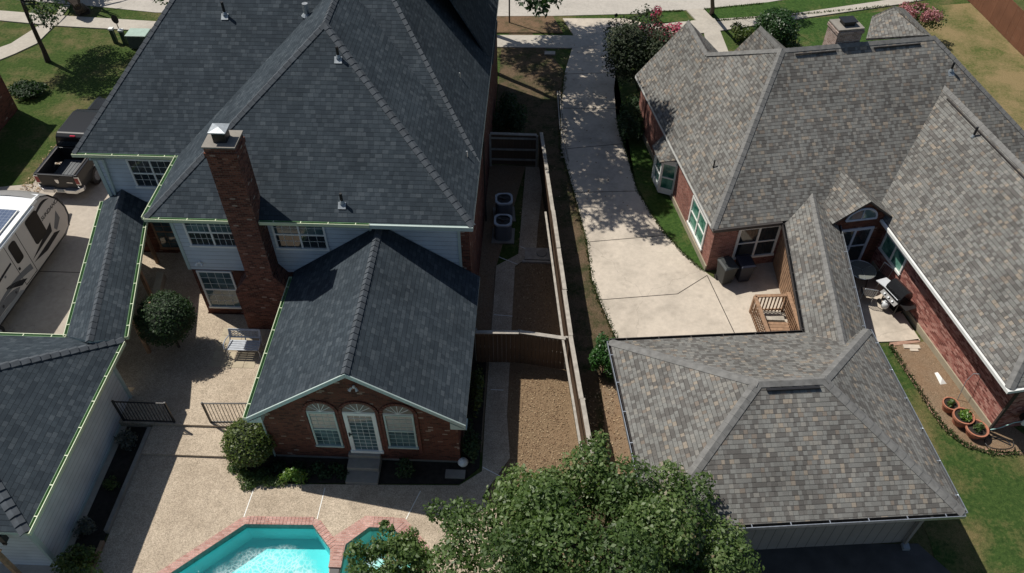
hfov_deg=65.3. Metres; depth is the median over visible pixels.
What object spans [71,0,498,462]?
two storey house
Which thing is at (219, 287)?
window
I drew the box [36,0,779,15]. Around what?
street
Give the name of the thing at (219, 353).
paver patch
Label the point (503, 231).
air conditioner
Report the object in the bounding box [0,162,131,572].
driveway
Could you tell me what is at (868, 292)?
patio chair
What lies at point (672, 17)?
parkway grass
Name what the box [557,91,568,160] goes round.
lying ladder
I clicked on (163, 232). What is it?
window
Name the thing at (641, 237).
driveway joints
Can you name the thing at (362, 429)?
door
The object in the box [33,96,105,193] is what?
pickup truck
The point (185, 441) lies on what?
patio
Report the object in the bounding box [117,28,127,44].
utility pedestal
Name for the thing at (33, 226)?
travel trailer
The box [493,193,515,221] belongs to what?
air conditioner
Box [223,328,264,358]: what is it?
garden bench
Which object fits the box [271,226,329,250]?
window
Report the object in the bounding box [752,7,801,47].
rounded shrub
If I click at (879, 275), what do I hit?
patio chair
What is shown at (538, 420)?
fallen leaves
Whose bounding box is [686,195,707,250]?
window
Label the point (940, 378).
garden stone
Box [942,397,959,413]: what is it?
flower pot
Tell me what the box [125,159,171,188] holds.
window
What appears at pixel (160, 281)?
wall
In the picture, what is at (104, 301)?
breezeway
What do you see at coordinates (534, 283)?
fallen leaves
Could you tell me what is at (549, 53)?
stepping stone
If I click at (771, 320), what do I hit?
cedar deck
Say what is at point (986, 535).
back lawn
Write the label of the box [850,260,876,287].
patio table
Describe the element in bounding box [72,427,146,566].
planting bed
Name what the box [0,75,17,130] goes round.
brick house
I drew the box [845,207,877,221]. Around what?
half round window
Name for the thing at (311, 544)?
swimming pool
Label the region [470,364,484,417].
side shrub
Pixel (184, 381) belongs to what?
patio
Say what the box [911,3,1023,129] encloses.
dry lawn
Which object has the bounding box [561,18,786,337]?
driveway
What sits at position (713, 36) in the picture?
front walk
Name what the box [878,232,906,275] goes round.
window
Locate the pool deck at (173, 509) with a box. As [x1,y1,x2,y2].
[95,167,541,572]
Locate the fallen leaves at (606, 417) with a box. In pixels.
[577,386,624,483]
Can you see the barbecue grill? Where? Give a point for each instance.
(897, 293)
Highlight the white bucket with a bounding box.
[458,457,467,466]
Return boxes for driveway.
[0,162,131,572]
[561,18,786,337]
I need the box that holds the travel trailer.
[0,190,69,331]
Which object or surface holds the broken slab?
on the gravel bed at (924, 365)
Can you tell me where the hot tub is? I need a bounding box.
[328,527,407,572]
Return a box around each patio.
[116,252,267,427]
[141,425,229,457]
[854,276,919,342]
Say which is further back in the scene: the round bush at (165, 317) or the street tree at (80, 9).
the street tree at (80, 9)
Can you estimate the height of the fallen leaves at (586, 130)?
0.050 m
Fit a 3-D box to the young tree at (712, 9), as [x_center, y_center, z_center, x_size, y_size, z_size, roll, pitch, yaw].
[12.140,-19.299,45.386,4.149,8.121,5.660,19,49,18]
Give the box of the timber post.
[0,549,21,572]
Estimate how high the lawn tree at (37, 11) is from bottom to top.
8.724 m
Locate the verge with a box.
[495,33,656,570]
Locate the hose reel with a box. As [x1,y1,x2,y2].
[990,413,1023,429]
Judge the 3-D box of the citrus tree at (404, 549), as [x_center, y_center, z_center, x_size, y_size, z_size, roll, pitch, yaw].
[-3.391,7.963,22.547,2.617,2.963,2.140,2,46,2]
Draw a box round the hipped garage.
[606,328,967,554]
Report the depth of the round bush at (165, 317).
28.03 m
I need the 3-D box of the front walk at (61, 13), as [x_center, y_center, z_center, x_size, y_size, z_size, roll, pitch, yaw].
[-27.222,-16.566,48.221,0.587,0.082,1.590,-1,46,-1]
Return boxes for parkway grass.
[637,10,690,23]
[706,0,881,18]
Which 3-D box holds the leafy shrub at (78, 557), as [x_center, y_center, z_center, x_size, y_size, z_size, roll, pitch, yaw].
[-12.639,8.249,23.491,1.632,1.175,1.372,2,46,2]
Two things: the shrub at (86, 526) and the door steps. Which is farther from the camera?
the door steps
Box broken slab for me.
[903,344,920,351]
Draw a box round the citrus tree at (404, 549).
[342,519,434,572]
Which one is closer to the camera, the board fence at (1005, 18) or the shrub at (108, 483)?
the shrub at (108, 483)
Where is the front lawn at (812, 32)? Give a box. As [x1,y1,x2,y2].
[798,11,881,46]
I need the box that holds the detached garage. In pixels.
[0,332,131,566]
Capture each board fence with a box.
[539,132,593,477]
[968,0,1023,55]
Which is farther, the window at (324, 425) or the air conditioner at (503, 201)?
the air conditioner at (503, 201)
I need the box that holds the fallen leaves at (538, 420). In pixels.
[507,370,568,484]
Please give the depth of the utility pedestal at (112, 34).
45.27 m
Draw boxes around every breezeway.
[63,189,159,353]
[773,193,865,343]
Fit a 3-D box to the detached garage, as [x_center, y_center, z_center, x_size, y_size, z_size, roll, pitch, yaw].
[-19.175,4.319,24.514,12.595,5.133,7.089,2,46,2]
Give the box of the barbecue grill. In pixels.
[876,277,915,315]
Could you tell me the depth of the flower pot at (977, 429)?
27.04 m
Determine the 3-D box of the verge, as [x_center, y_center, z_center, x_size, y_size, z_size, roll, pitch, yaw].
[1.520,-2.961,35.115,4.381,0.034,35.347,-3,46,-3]
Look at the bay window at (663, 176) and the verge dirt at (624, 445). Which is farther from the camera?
the bay window at (663, 176)
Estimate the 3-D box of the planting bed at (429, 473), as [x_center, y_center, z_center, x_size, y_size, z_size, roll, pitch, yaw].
[-4.842,4.025,28.358,7.740,0.050,6.820,2,46,2]
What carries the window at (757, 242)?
in the brick house at (903, 157)
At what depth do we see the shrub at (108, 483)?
25.76 m
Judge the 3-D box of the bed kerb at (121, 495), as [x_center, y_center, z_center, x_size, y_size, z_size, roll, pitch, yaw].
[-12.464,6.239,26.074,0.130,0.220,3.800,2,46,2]
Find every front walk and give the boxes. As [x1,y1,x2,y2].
[0,25,54,59]
[56,5,69,14]
[686,8,716,23]
[702,23,727,51]
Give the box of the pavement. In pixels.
[0,0,922,48]
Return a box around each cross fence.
[475,328,567,369]
[489,132,537,166]
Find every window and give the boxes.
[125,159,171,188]
[150,222,179,249]
[182,223,236,248]
[196,270,241,308]
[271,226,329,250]
[306,412,344,447]
[383,414,418,449]
[651,154,677,194]
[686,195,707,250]
[732,226,781,259]
[842,226,874,261]
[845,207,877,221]
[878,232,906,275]
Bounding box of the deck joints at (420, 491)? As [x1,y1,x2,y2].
[244,246,523,518]
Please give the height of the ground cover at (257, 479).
0.318 m
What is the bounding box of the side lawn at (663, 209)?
[614,75,703,269]
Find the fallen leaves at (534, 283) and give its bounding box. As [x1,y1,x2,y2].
[515,182,551,351]
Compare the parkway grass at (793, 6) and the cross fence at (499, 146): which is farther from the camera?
the parkway grass at (793, 6)
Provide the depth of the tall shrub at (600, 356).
28.30 m
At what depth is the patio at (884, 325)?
30.95 m
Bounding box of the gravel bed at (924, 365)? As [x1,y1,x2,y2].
[895,342,1023,449]
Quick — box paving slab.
[522,247,550,263]
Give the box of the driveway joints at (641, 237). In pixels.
[568,72,734,332]
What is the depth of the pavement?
47.05 m
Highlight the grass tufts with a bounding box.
[558,3,1023,456]
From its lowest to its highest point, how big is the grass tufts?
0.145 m
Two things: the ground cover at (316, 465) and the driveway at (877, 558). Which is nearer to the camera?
the driveway at (877, 558)
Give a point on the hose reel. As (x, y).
(1021, 417)
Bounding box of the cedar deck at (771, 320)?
[749,292,799,331]
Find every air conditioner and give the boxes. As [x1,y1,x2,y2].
[491,214,514,243]
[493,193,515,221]
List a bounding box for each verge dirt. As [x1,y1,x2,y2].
[497,16,562,33]
[601,385,633,473]
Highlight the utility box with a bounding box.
[125,28,150,48]
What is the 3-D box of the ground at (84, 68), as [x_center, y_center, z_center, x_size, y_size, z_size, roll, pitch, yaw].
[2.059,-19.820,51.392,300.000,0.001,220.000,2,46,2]
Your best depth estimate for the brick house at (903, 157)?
31.48 m
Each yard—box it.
[462,165,525,451]
[486,195,594,566]
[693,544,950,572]
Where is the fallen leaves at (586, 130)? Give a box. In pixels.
[551,54,627,223]
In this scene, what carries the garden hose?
on the gravel bed at (924, 365)
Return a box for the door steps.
[345,451,381,484]
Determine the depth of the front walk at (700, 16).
47.73 m
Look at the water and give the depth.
24.25 m
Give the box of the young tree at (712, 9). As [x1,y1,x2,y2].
[709,0,714,14]
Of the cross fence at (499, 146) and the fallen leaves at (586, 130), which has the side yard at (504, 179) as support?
the cross fence at (499, 146)
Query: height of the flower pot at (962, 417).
0.671 m
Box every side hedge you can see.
[492,91,528,132]
[617,94,643,142]
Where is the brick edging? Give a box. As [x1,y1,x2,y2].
[889,340,1023,454]
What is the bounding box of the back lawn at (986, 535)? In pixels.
[881,346,1023,572]
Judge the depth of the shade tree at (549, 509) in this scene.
20.39 m
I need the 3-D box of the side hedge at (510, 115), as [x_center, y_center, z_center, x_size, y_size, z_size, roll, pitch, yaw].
[-0.153,-8.573,39.627,1.976,1.336,3.366,2,46,2]
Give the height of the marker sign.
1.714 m
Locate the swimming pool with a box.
[157,516,428,572]
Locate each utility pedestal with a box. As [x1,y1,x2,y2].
[108,27,117,42]
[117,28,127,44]
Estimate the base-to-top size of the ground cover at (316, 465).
0.279 m
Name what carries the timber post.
on the driveway at (43, 305)
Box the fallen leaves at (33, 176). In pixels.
[20,144,57,191]
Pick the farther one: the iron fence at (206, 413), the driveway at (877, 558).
the iron fence at (206, 413)
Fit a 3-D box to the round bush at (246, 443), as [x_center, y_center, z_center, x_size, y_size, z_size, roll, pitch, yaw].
[-8.576,5.099,26.070,1.896,1.709,1.827,2,46,2]
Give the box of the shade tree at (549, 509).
[421,429,764,572]
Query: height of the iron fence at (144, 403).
1.250 m
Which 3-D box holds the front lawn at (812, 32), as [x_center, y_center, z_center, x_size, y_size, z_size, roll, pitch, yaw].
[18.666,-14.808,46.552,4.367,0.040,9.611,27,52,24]
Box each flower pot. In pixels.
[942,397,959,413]
[952,407,974,427]
[965,419,988,439]
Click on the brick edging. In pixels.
(894, 344)
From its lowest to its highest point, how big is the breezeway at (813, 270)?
3.182 m
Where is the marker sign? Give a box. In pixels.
[111,15,118,28]
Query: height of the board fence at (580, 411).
1.880 m
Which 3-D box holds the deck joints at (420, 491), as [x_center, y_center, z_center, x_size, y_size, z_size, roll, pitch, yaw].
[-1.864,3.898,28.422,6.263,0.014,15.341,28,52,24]
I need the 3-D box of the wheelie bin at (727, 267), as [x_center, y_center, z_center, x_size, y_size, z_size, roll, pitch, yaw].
[8.561,-0.596,32.013,0.620,1.049,0.760,-13,47,-12]
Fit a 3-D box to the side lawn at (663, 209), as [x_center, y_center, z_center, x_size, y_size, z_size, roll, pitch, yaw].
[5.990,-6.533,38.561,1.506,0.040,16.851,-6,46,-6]
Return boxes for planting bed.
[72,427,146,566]
[246,338,485,483]
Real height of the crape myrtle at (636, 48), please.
4.125 m
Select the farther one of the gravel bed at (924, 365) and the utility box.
the utility box
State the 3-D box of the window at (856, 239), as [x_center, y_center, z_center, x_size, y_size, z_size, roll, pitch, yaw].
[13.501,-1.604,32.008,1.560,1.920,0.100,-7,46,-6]
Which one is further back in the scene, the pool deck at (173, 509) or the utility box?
the utility box
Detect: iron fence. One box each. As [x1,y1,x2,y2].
[111,400,175,422]
[201,402,246,422]
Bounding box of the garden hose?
[984,434,1013,449]
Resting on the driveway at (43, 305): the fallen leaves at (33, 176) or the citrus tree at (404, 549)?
the fallen leaves at (33, 176)
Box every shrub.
[49,543,102,572]
[72,516,96,538]
[102,475,120,490]
[113,427,137,450]
[278,467,307,484]
[394,457,415,478]
[461,414,481,463]
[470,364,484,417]
[587,331,614,378]
[730,21,754,41]
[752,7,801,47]
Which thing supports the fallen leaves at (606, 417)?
on the verge
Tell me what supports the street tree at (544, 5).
on the ground at (84, 68)
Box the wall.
[152,272,165,295]
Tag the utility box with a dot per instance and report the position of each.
(135, 37)
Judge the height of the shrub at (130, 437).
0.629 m
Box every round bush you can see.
[132,289,197,349]
[219,417,276,469]
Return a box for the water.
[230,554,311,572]
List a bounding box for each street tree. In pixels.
[67,0,89,15]
[514,0,562,17]
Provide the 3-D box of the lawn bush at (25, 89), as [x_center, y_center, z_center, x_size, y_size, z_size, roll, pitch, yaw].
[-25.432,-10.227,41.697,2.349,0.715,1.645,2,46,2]
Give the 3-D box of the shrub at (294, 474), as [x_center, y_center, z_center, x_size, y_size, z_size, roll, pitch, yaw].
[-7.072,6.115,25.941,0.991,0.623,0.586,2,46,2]
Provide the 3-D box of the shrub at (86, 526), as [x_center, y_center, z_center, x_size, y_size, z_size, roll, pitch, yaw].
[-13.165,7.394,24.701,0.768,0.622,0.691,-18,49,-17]
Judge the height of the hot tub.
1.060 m
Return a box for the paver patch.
[209,328,270,367]
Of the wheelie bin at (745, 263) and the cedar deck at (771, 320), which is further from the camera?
the wheelie bin at (745, 263)
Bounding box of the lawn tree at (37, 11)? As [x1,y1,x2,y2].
[20,0,68,62]
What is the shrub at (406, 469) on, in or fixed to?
on the planting bed at (429, 473)
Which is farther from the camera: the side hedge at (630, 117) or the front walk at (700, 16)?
the front walk at (700, 16)
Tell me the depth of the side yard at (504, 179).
33.75 m
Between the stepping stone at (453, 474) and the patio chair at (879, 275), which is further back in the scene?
the patio chair at (879, 275)
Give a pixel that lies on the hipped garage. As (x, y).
(793, 438)
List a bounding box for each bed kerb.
[90,540,105,572]
[104,427,151,533]
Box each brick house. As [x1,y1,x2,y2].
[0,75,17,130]
[635,6,1023,430]
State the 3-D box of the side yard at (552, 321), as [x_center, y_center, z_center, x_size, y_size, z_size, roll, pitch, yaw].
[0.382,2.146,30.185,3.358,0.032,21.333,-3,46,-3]
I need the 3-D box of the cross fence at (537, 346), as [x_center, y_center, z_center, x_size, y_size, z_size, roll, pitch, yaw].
[0.315,2.243,28.814,3.320,1.830,0.382,4,46,4]
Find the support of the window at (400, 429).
in the two storey house at (307, 180)
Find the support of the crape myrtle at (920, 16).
on the dry lawn at (984, 51)
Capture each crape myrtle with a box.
[601,3,681,90]
[899,0,948,30]
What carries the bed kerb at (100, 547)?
on the ground at (84, 68)
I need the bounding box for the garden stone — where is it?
[935,372,946,384]
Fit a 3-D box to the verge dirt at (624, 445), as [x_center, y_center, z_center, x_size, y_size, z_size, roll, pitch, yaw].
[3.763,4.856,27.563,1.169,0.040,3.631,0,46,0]
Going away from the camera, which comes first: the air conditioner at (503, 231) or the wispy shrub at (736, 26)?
the air conditioner at (503, 231)
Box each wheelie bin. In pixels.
[714,255,738,283]
[735,254,756,281]
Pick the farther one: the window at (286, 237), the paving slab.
the paving slab
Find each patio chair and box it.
[858,287,878,303]
[868,262,892,288]
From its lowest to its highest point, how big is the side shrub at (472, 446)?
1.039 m
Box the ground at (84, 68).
[0,0,1023,556]
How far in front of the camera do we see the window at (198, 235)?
27.87 m
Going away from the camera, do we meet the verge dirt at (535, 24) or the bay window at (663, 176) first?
the bay window at (663, 176)
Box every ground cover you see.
[226,463,288,490]
[260,460,350,480]
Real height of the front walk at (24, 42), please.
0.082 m
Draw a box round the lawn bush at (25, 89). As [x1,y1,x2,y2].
[7,79,48,99]
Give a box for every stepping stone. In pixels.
[445,469,465,478]
[544,51,554,54]

